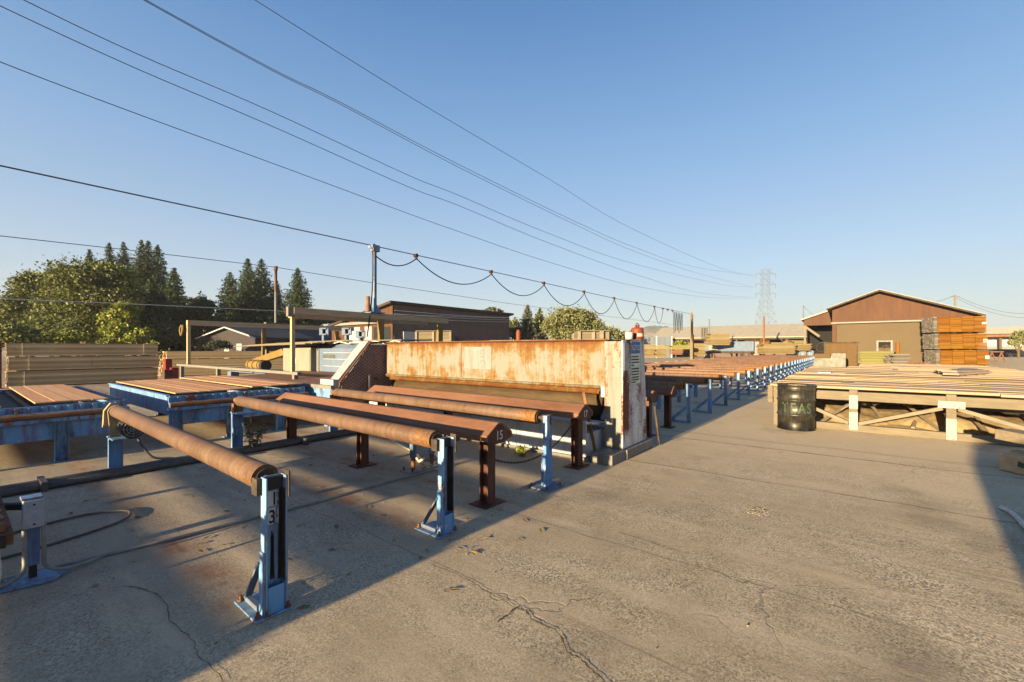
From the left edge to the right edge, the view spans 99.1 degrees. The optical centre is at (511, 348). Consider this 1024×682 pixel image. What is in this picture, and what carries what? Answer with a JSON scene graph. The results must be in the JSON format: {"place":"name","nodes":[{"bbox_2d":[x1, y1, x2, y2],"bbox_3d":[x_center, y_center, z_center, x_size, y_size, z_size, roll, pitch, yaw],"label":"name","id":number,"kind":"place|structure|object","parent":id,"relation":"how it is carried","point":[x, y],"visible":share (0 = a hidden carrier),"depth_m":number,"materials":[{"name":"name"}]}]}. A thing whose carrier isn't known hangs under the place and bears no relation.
{"place":"outdoors","nodes":[
{"label":"outdoors","id":0,"kind":"place"},
{"bbox_2d":[0,298,500,317],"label":"overhead wire","id":1,"kind":"object","parent":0,"point":[192,306],"visible":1,"depth_m":16.07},
{"bbox_2d":[195,327,315,358],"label":"grey house","id":2,"kind":"structure","parent":0,"point":[237,336],"depth_m":46.83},
{"bbox_2d":[275,328,331,340],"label":"long house","id":3,"kind":"structure","parent":0,"point":[314,334],"depth_m":57.06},
{"bbox_2d":[327,300,513,342],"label":"brown building","id":4,"kind":"structure","parent":0,"point":[478,325],"depth_m":49.07,"materials":[{"name":"clear wood"}]},
{"bbox_2d":[415,331,456,341],"bbox_3d":[-2.667,0.446,15.412,1.376,2.109,1.112,0,0,3],"label":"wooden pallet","id":5,"kind":"object","parent":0,"point":[447,335],"visible":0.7,"depth_m":14.96,"materials":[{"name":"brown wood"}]},
{"bbox_2d":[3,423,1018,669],"bbox_3d":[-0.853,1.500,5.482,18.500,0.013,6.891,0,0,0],"label":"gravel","id":6,"kind":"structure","parent":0,"point":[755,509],"depth_m":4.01,"materials":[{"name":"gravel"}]},
{"bbox_2d":[0,350,1023,681],"bbox_3d":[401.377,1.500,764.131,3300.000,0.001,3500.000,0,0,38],"label":"ground","id":7,"kind":"structure","parent":0,"point":[802,588],"depth_m":3.03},
{"bbox_2d":[0,495,21,581],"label":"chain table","id":8,"kind":"object","parent":7,"relation":"on","point":[6,534],"visible":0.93,"depth_m":2.47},
{"bbox_2d":[0,316,66,356],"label":"olive shrub","id":9,"kind":"object","parent":7,"relation":"on","point":[11,333],"visible":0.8,"depth_m":32.16,"materials":[{"name":"green plant"}]},
{"bbox_2d":[0,263,71,356],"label":"oak tree","id":10,"kind":"object","parent":7,"relation":"on","point":[10,309],"visible":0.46,"depth_m":42.87,"materials":[{"name":"green plant"}]},
{"bbox_2d":[0,493,99,593],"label":"junction post","id":11,"kind":"object","parent":7,"relation":"on","point":[32,513],"visible":1,"depth_m":2.81,"materials":[{"name":"metal"}]},
{"bbox_2d":[0,384,129,462],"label":"board deck","id":12,"kind":"structure","parent":7,"relation":"on","point":[39,419],"depth_m":5.88,"materials":[{"name":"wood"}]},
{"bbox_2d":[0,390,30,408],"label":"chain track","id":13,"kind":"structure","parent":12,"relation":"attached to","point":[8,399],"depth_m":6.64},
{"bbox_2d":[1,509,131,559],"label":"hose","id":14,"kind":"object","parent":7,"relation":"on","point":[79,535],"visible":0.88,"depth_m":3.69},
{"bbox_2d":[47,329,95,349],"bbox_3d":[-34.143,-0.033,33.828,2.644,3.066,2.844,0,0,38],"label":"bright shrub","id":15,"kind":"object","parent":7,"relation":"on","point":[72,336],"visible":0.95,"depth_m":33.34,"materials":[{"name":"green plant"}]},
{"bbox_2d":[5,367,157,386],"bbox_3d":[-18.179,1.190,18.700,1.225,0.619,4.586,0,0,39],"label":"lumber bundle","id":16,"kind":"object","parent":7,"relation":"on","point":[54,377],"visible":0.93,"depth_m":18.08,"materials":[{"name":"wood"}]},
{"bbox_2d":[6,355,158,370],"bbox_3d":[-18.160,0.605,18.725,1.226,0.549,4.589,0,0,39],"label":"lumber bundle","id":17,"kind":"object","parent":16,"relation":"on","point":[53,363],"visible":1,"depth_m":18.15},
{"bbox_2d":[5,343,157,356],"bbox_3d":[-18.177,0.059,18.702,1.224,0.539,4.585,0,0,39],"label":"lumber bundle","id":18,"kind":"object","parent":17,"relation":"on","point":[30,349],"visible":0.99,"depth_m":18.02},
{"bbox_2d":[14,252,151,349],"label":"oak tree","id":19,"kind":"object","parent":7,"relation":"on","point":[83,284],"visible":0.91,"depth_m":40.42,"materials":[{"name":"green plant"}]},
{"bbox_2d":[87,243,118,355],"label":"conifer","id":20,"kind":"object","parent":7,"relation":"on","point":[110,257],"visible":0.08,"depth_m":61.80,"materials":[{"name":"green plant"}]},
{"bbox_2d":[94,242,133,336],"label":"conifer","id":21,"kind":"object","parent":7,"relation":"on","point":[124,253],"visible":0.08,"depth_m":63.80,"materials":[{"name":"green plant"}]},
{"bbox_2d":[87,260,145,355],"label":"bay tree","id":22,"kind":"object","parent":7,"relation":"on","point":[129,274],"visible":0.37,"depth_m":43.39,"materials":[{"name":"green plant"}]},
{"bbox_2d":[91,299,144,355],"bbox_3d":[-32.235,-1.285,35.978,3.905,5.569,3.614,0,0,38],"label":"bright shrub","id":23,"kind":"object","parent":7,"relation":"on","point":[118,320],"visible":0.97,"depth_m":35.35,"materials":[{"name":"green plant"}]},
{"bbox_2d":[95,326,156,355],"bbox_3d":[-29.084,-0.103,32.790,4.349,3.205,2.141,0,0,-1],"label":"bright shrub","id":24,"kind":"object","parent":7,"relation":"on","point":[145,332],"visible":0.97,"depth_m":32.67,"materials":[{"name":"green plant"}]},
{"bbox_2d":[99,240,156,355],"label":"conifer","id":25,"kind":"object","parent":7,"relation":"on","point":[141,265],"visible":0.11,"depth_m":59.64,"materials":[{"name":"green plant"}]},
{"bbox_2d":[117,244,169,355],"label":"conifer","id":26,"kind":"object","parent":7,"relation":"on","point":[158,274],"visible":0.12,"depth_m":60.68,"materials":[{"name":"green plant"}]},
{"bbox_2d":[134,278,176,355],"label":"conifer","id":27,"kind":"object","parent":7,"relation":"on","point":[149,285],"visible":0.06,"depth_m":51.98,"materials":[{"name":"green plant"}]},
{"bbox_2d":[132,288,202,355],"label":"dark tree","id":28,"kind":"object","parent":7,"relation":"on","point":[157,322],"visible":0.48,"depth_m":47.60,"materials":[{"name":"green plant"}]},
{"bbox_2d":[0,429,355,497],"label":"floor pipe","id":29,"kind":"object","parent":7,"relation":"on","point":[42,483],"visible":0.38,"depth_m":5.19,"materials":[{"name":"metal"}]},
{"bbox_2d":[161,267,204,358],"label":"conifer","id":30,"kind":"object","parent":7,"relation":"on","point":[176,291],"visible":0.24,"depth_m":55.59,"materials":[{"name":"green plant"}]},
{"bbox_2d":[162,291,231,358],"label":"dark tree","id":31,"kind":"object","parent":7,"relation":"on","point":[196,312],"visible":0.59,"depth_m":51.05,"materials":[{"name":"green plant"}]},
{"bbox_2d":[102,403,292,623],"bbox_3d":[-2.966,1.079,4.113,4.661,0.838,0.737,0,0,39],"label":"roller stand","id":32,"kind":"object","parent":7,"relation":"on","point":[269,484],"visible":0.96,"depth_m":2.54,"materials":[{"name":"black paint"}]},
{"bbox_2d":[108,375,308,445],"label":"board deck","id":33,"kind":"structure","parent":7,"relation":"on","point":[173,399],"depth_m":7.74,"materials":[{"name":"wood"}]},
{"bbox_2d":[203,339,233,350],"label":"house shrub","id":34,"kind":"object","parent":7,"relation":"on","point":[217,344],"visible":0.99,"depth_m":42.59,"materials":[{"name":"green plant"}]},
{"bbox_2d":[0,467,437,582],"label":"floor conduit","id":35,"kind":"object","parent":7,"relation":"on","point":[178,537],"visible":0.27,"depth_m":3.56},
{"bbox_2d":[158,364,282,375],"bbox_3d":[-16.687,1.251,25.594,1.103,0.496,6.294,0,0,45],"label":"lumber bundle","id":36,"kind":"object","parent":7,"relation":"on","point":[196,371],"visible":0.5,"depth_m":24.45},
{"bbox_2d":[159,358,282,366],"bbox_3d":[-16.558,0.791,25.745,1.100,0.416,6.499,0,0,45],"label":"lumber bundle","id":37,"kind":"object","parent":36,"relation":"on","point":[222,361],"visible":0.53,"depth_m":24.80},
{"bbox_2d":[163,351,272,358],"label":"lumber bundle","id":38,"kind":"object","parent":37,"relation":"on","point":[207,354],"visible":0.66,"depth_m":24.64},
{"bbox_2d":[203,272,239,339],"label":"conifer","id":39,"kind":"object","parent":7,"relation":"on","point":[227,292],"visible":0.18,"depth_m":65.23,"materials":[{"name":"green plant"}]},
{"bbox_2d":[201,258,279,343],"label":"conifer","id":40,"kind":"object","parent":7,"relation":"on","point":[248,291],"visible":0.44,"depth_m":63.28,"materials":[{"name":"green plant"}]},
{"bbox_2d":[227,349,282,391],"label":"belt drive","id":41,"kind":"structure","parent":7,"relation":"on","point":[262,362],"depth_m":14.01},
{"bbox_2d":[243,416,267,446],"bbox_3d":[-3.781,1.248,6.374,0.341,0.507,0.340,0,0,38],"label":"weed","id":42,"kind":"object","parent":7,"relation":"on","point":[254,442],"visible":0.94,"depth_m":6.34,"materials":[{"name":"green plant"}]},
{"bbox_2d":[238,259,284,322],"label":"conifer","id":43,"kind":"object","parent":7,"relation":"on","point":[262,278],"visible":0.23,"depth_m":66.70,"materials":[{"name":"green plant"}]},
{"bbox_2d":[234,340,341,371],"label":"plank roof","id":44,"kind":"structure","parent":7,"relation":"on","point":[299,344],"depth_m":12.72,"materials":[{"name":"wood"}]},
{"bbox_2d":[229,371,347,426],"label":"steel deck","id":45,"kind":"structure","parent":7,"relation":"on","point":[311,384],"depth_m":9.96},
{"bbox_2d":[45,445,542,608],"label":"leaf litter","id":46,"kind":"object","parent":7,"relation":"on","point":[427,550],"visible":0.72,"depth_m":3.50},
{"bbox_2d":[273,268,323,325],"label":"conifer","id":47,"kind":"object","parent":7,"relation":"on","point":[298,294],"visible":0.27,"depth_m":65.41,"materials":[{"name":"green plant"}]},
{"bbox_2d":[283,347,315,370],"bbox_3d":[-6.473,0.729,13.230,1.782,1.537,0.210,0,0,38],"label":"electrical cabinet","id":48,"kind":"object","parent":7,"relation":"on","point":[305,358],"visible":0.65,"depth_m":12.96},
{"bbox_2d":[177,307,447,398],"bbox_3d":[-6.417,0.271,14.995,8.701,2.452,6.530,0,0,38],"label":"timber gantry","id":49,"kind":"object","parent":7,"relation":"on","point":[293,313],"visible":0.65,"depth_m":12.31,"materials":[{"name":"brown wood"}]},
{"bbox_2d":[264,266,286,323],"bbox_3d":[-9.206,-2.084,17.028,0.200,2.245,0.800,0,0,38],"label":"cable pole","id":50,"kind":"object","parent":49,"relation":"on","point":[275,293],"visible":1,"depth_m":16.98,"materials":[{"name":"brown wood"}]},
{"bbox_2d":[2,236,679,325],"bbox_3d":[3.934,-3.060,34.015,0.020,0.234,61.786,0,0,38],"label":"overhead wire","id":51,"kind":"object","parent":50,"relation":"attached to","point":[259,265],"visible":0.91,"depth_m":15.71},
{"bbox_2d":[253,339,431,383],"bbox_3d":[-5.574,0.629,13.306,8.700,1.737,1.070,0,0,38],"label":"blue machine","id":52,"kind":"object","parent":7,"relation":"on","point":[333,357],"visible":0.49,"depth_m":12.17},
{"bbox_2d":[230,396,457,538],"bbox_3d":[-2.287,1.090,5.000,4.661,0.816,0.290,0,0,39],"label":"roller stand","id":53,"kind":"object","parent":7,"relation":"on","point":[445,449],"visible":0.89,"depth_m":3.86,"materials":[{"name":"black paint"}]},
{"bbox_2d":[275,392,511,509],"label":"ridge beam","id":54,"kind":"structure","parent":7,"relation":"on","point":[488,435],"depth_m":4.64,"materials":[{"name":"metal"}]},
{"bbox_2d":[130,532,686,681],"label":"ground crack","id":55,"kind":"object","parent":7,"relation":"on","point":[585,662],"visible":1,"depth_m":2.39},
{"bbox_2d":[400,444,425,473],"bbox_3d":[-1.213,1.199,5.363,0.220,0.598,0.220,0,0,38],"label":"stub post","id":56,"kind":"object","parent":7,"relation":"on","point":[413,469],"visible":0.61,"depth_m":5.34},
{"bbox_2d":[329,388,563,491],"bbox_3d":[-1.346,1.090,6.161,4.732,0.816,0.293,0,0,40],"label":"roller stand","id":57,"kind":"object","parent":7,"relation":"on","point":[545,483],"visible":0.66,"depth_m":5.25,"materials":[{"name":"metal"}]},
{"bbox_2d":[367,385,592,469],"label":"ridge beam","id":58,"kind":"structure","parent":7,"relation":"on","point":[578,413],"depth_m":5.90,"materials":[{"name":"metal"}]},
{"bbox_2d":[320,339,651,465],"bbox_3d":[-1.195,0.673,7.928,6.850,1.647,2.020,0,0,38],"label":"cover machine","id":59,"kind":"object","parent":7,"relation":"on","point":[606,376],"visible":0.78,"depth_m":6.75,"materials":[{"name":"paint"}]},
{"bbox_2d":[365,244,384,336],"bbox_3d":[-3.673,-1.529,11.596,0.280,2.462,0.550,0,0,38],"label":"cable pole","id":60,"kind":"object","parent":59,"relation":"attached to","point":[374,248],"visible":0.98,"depth_m":11.58,"materials":[{"name":"grey metal"}]},
{"bbox_2d":[0,165,688,330],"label":"festoon line","id":61,"kind":"object","parent":60,"relation":"attached to","point":[416,255],"visible":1,"depth_m":12.66,"materials":[{"name":"metal"}]},
{"bbox_2d":[631,323,643,339],"bbox_3d":[1.907,-0.261,6.649,0.188,0.255,0.188,0,0,38],"label":"safety can","id":62,"kind":"object","parent":59,"relation":"on","point":[637,331],"visible":0.94,"depth_m":6.57,"materials":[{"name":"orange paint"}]},
{"bbox_2d":[509,310,543,339],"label":"dark tree","id":63,"kind":"object","parent":7,"relation":"on","point":[513,325],"visible":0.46,"depth_m":65.58,"materials":[{"name":"green plant"}]},
{"bbox_2d":[514,305,542,339],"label":"conifer","id":64,"kind":"object","parent":7,"relation":"on","point":[527,329],"visible":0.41,"depth_m":61.51,"materials":[{"name":"green plant"}]},
{"bbox_2d":[539,304,608,339],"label":"willow tree","id":65,"kind":"object","parent":7,"relation":"on","point":[566,323],"visible":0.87,"depth_m":58.82,"materials":[{"name":"green plant"}]},
{"bbox_2d":[572,330,610,339],"bbox_3d":[2.347,0.494,13.019,0.933,2.011,1.423,0,0,0],"label":"wooden crate","id":66,"kind":"object","parent":7,"relation":"on","point":[587,334],"visible":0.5,"depth_m":12.46,"materials":[{"name":"brown wood"}]},
{"bbox_2d":[603,324,625,339],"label":"olive tree","id":67,"kind":"object","parent":7,"relation":"on","point":[615,332],"visible":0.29,"depth_m":88.87,"materials":[{"name":"green plant"}]},
{"bbox_2d":[645,380,691,422],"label":"roller stand","id":68,"kind":"object","parent":7,"relation":"on","point":[683,386],"visible":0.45,"depth_m":8.83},
{"bbox_2d":[645,375,712,412],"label":"roller stand","id":69,"kind":"object","parent":7,"relation":"on","point":[695,380],"visible":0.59,"depth_m":10.30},
{"bbox_2d":[645,372,728,405],"bbox_3d":[3.492,1.085,13.214,5.650,0.806,0.410,0,0,39],"label":"roller stand","id":70,"kind":"object","parent":7,"relation":"on","point":[717,377],"visible":0.56,"depth_m":11.73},
{"bbox_2d":[690,312,693,359],"bbox_3d":[14.208,-0.702,34.511,0.250,4.397,0.320,0,0,38],"label":"cable pole","id":71,"kind":"object","parent":7,"relation":"on","point":[691,339],"visible":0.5,"depth_m":34.44,"materials":[{"name":"brown wood"}]},
{"bbox_2d":[645,369,740,399],"bbox_3d":[4.507,1.085,14.526,5.650,0.806,0.410,0,0,39],"label":"roller stand","id":72,"kind":"object","parent":7,"relation":"on","point":[733,374],"visible":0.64,"depth_m":13.18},
{"bbox_2d":[686,343,706,354],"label":"lumber bundle","id":73,"kind":"object","parent":7,"relation":"on","point":[699,348],"visible":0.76,"depth_m":50.01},
{"bbox_2d":[645,367,750,394],"bbox_3d":[5.521,1.085,15.836,5.650,0.806,0.410,0,0,39],"label":"roller stand","id":74,"kind":"object","parent":7,"relation":"on","point":[747,372],"visible":0.48,"depth_m":14.45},
{"bbox_2d":[645,365,759,390],"bbox_3d":[6.540,1.085,17.154,5.650,0.806,0.410,0,0,39],"label":"roller stand","id":75,"kind":"object","parent":7,"relation":"on","point":[756,370],"visible":0.48,"depth_m":16.02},
{"bbox_2d":[645,364,766,387],"bbox_3d":[7.569,1.085,18.485,5.650,0.806,0.410,0,0,39],"label":"roller stand","id":76,"kind":"object","parent":7,"relation":"on","point":[757,367],"visible":0.56,"depth_m":17.39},
{"bbox_2d":[645,363,772,384],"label":"roller stand","id":77,"kind":"object","parent":7,"relation":"on","point":[768,367],"visible":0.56,"depth_m":18.81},
{"bbox_2d":[654,362,777,381],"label":"roller stand","id":78,"kind":"object","parent":7,"relation":"on","point":[775,366],"visible":0.52,"depth_m":20.01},
{"bbox_2d":[705,334,730,344],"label":"lumber bundle","id":79,"kind":"object","parent":7,"relation":"on","point":[717,339],"visible":0.98,"depth_m":52.00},
{"bbox_2d":[665,361,782,379],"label":"roller stand","id":80,"kind":"object","parent":7,"relation":"on","point":[780,365],"visible":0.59,"depth_m":21.33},
{"bbox_2d":[652,323,806,357],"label":"long shed","id":81,"kind":"structure","parent":7,"relation":"on","point":[780,332],"depth_m":70.86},
{"bbox_2d":[704,341,759,358],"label":"machine","id":82,"kind":"object","parent":7,"relation":"on","point":[746,347],"visible":0.69,"depth_m":53.22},
{"bbox_2d":[754,269,776,324],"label":"power pylon","id":83,"kind":"object","parent":7,"relation":"on","point":[765,285],"visible":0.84,"depth_m":189.92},
{"bbox_2d":[0,61,710,297],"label":"power line","id":84,"kind":"object","parent":83,"relation":"attached to","point":[269,162],"visible":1,"depth_m":28.34,"materials":[{"name":"metal"}]},
{"bbox_2d":[0,5,739,296],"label":"power line","id":85,"kind":"object","parent":83,"relation":"attached to","point":[273,126],"visible":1,"depth_m":28.58,"materials":[{"name":"metal"}]},
{"bbox_2d":[24,0,739,286],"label":"power line","id":86,"kind":"object","parent":83,"relation":"attached to","point":[289,119],"visible":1,"depth_m":29.31,"materials":[{"name":"metal"}]},
{"bbox_2d":[144,0,746,284],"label":"power line","id":87,"kind":"object","parent":83,"relation":"attached to","point":[368,119],"visible":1,"depth_m":33.80,"materials":[{"name":"metal"}]},
{"bbox_2d":[255,0,745,274],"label":"power line","id":88,"kind":"object","parent":83,"relation":"attached to","point":[439,114],"visible":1,"depth_m":40.40,"materials":[{"name":"metal"}]},
{"bbox_2d":[756,344,795,353],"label":"lumber bundle","id":89,"kind":"object","parent":7,"relation":"on","point":[777,348],"visible":1,"depth_m":50.01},
{"bbox_2d":[776,383,815,431],"bbox_3d":[5.314,1.083,8.178,0.624,0.835,0.624,0,0,38],"label":"oil drum","id":90,"kind":"object","parent":7,"relation":"on","point":[795,407],"visible":1,"depth_m":7.94,"materials":[{"name":"metal"}]},
{"bbox_2d":[801,311,831,360],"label":"lean to","id":91,"kind":"object","parent":7,"relation":"on","point":[818,326],"visible":0.64,"depth_m":53.48,"materials":[{"name":"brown wood"}]},
{"bbox_2d":[858,351,893,362],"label":"lumber bundle","id":92,"kind":"object","parent":7,"relation":"on","point":[871,356],"visible":0.58,"depth_m":32.01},
{"bbox_2d":[768,363,1023,446],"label":"timber platform","id":93,"kind":"structure","parent":7,"relation":"on","point":[952,397],"depth_m":7.96,"materials":[{"name":"brown wood"}]},
{"bbox_2d":[814,353,845,367],"bbox_3d":[11.859,0.430,16.302,0.952,0.514,0.700,0,0,38],"label":"concrete block","id":94,"kind":"object","parent":93,"relation":"on","point":[831,360],"depth_m":16.01,"materials":[{"name":"grey concrete"}]},
{"bbox_2d":[816,342,859,365],"bbox_3d":[13.489,0.211,18.107,1.427,0.952,1.250,0,0,38],"label":"plywood box","id":95,"kind":"object","parent":93,"relation":"on","point":[850,349],"visible":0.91,"depth_m":17.47,"materials":[{"name":"brown wood"}]},
{"bbox_2d":[840,375,1023,381],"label":"loose board","id":96,"kind":"object","parent":93,"relation":"on","point":[932,378],"visible":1,"depth_m":9.62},
{"bbox_2d":[933,368,991,374],"bbox_3d":[12.399,0.610,12.021,3.498,0.110,0.964,0,0,-30],"label":"board pile","id":97,"kind":"object","parent":93,"relation":"on","point":[963,371],"visible":1,"depth_m":11.37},
{"bbox_2d":[826,289,985,363],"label":"shed","id":98,"kind":"structure","parent":7,"relation":"on","point":[880,320],"depth_m":42.61,"materials":[{"name":"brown wood"}]},
{"bbox_2d":[815,399,1023,433],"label":"earth","id":99,"kind":"structure","parent":7,"relation":"on","point":[966,423],"depth_m":8.70,"materials":[{"name":"soil"}]},
{"bbox_2d":[924,350,988,365],"bbox_3d":[39.269,0.825,38.727,3.880,1.349,1.656,0,0,13],"label":"lumber bundle","id":100,"kind":"object","parent":7,"relation":"on","point":[955,357],"visible":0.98,"depth_m":38.06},
{"bbox_2d":[922,333,987,349],"bbox_3d":[39.143,-0.583,38.754,3.862,1.424,1.658,0,0,13],"label":"lumber bundle","id":101,"kind":"object","parent":100,"relation":"on","point":[952,341],"visible":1,"depth_m":38.12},
{"bbox_2d":[921,316,985,333],"bbox_3d":[39.065,-2.063,38.772,3.862,1.424,1.658,0,0,13],"label":"lumber bundle","id":102,"kind":"object","parent":101,"relation":"on","point":[965,324],"visible":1,"depth_m":38.11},
{"bbox_2d":[995,349,1023,356],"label":"parked car","id":103,"kind":"object","parent":7,"relation":"on","point":[1009,352],"visible":0.81,"depth_m":77.22,"materials":[{"name":"black metal"}]},
{"bbox_2d":[998,506,1023,528],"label":"hose","id":104,"kind":"object","parent":7,"relation":"on","point":[1016,517],"visible":1,"depth_m":3.85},
{"bbox_2d":[999,452,1023,474],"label":"timber beam","id":105,"kind":"structure","parent":7,"relation":"on","point":[1012,462],"depth_m":5.27,"materials":[{"name":"wood"}]},
{"bbox_2d":[1006,329,1023,357],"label":"olive tree","id":106,"kind":"object","parent":7,"relation":"on","point":[1017,339],"visible":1,"depth_m":69.60,"materials":[{"name":"green plant"}]},
{"bbox_3d":[28.651,1.209,30.996,1.908,0.583,2.022,0,0,38],"label":"scrap heap","id":107,"kind":"object","parent":7,"relation":"on","visible":0},
{"bbox_2d":[883,354,909,363],"bbox_3d":[27.631,0.751,31.398,1.285,0.719,0.800,0,0,0],"label":"board pile","id":108,"kind":"object","parent":107,"relation":"on","point":[896,358],"visible":0.98,"depth_m":31.01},
{"bbox_2d":[0,0,1023,339],"label":"sky","id":109,"kind":"structure","parent":0,"point":[844,150],"materials":[{"name":"blue"}]},
{"bbox_2d":[611,325,667,339],"bbox_3d":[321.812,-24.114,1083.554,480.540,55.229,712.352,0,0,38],"label":"hill","id":110,"kind":"structure","parent":0,"point":[650,331],"depth_m":907.00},
{"bbox_2d":[624,336,672,357],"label":"metal fence","id":111,"kind":"object","parent":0,"point":[656,340],"visible":0.4,"depth_m":71.48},
{"bbox_2d":[646,390,657,437],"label":"stand","id":112,"kind":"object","parent":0,"point":[651,397],"depth_m":7.46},
{"bbox_2d":[645,385,676,428],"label":"stand","id":113,"kind":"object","parent":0,"point":[668,392],"depth_m":8.33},
{"bbox_2d":[978,326,1023,350],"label":"flat building","id":114,"kind":"structure","parent":0,"point":[998,337],"depth_m":95.26,"materials":[{"name":"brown wood"}]},
{"bbox_2d":[995,428,1023,453],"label":"timber beam","id":115,"kind":"structure","parent":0,"point":[1012,435],"depth_m":5.51,"materials":[{"name":"brown wood"}]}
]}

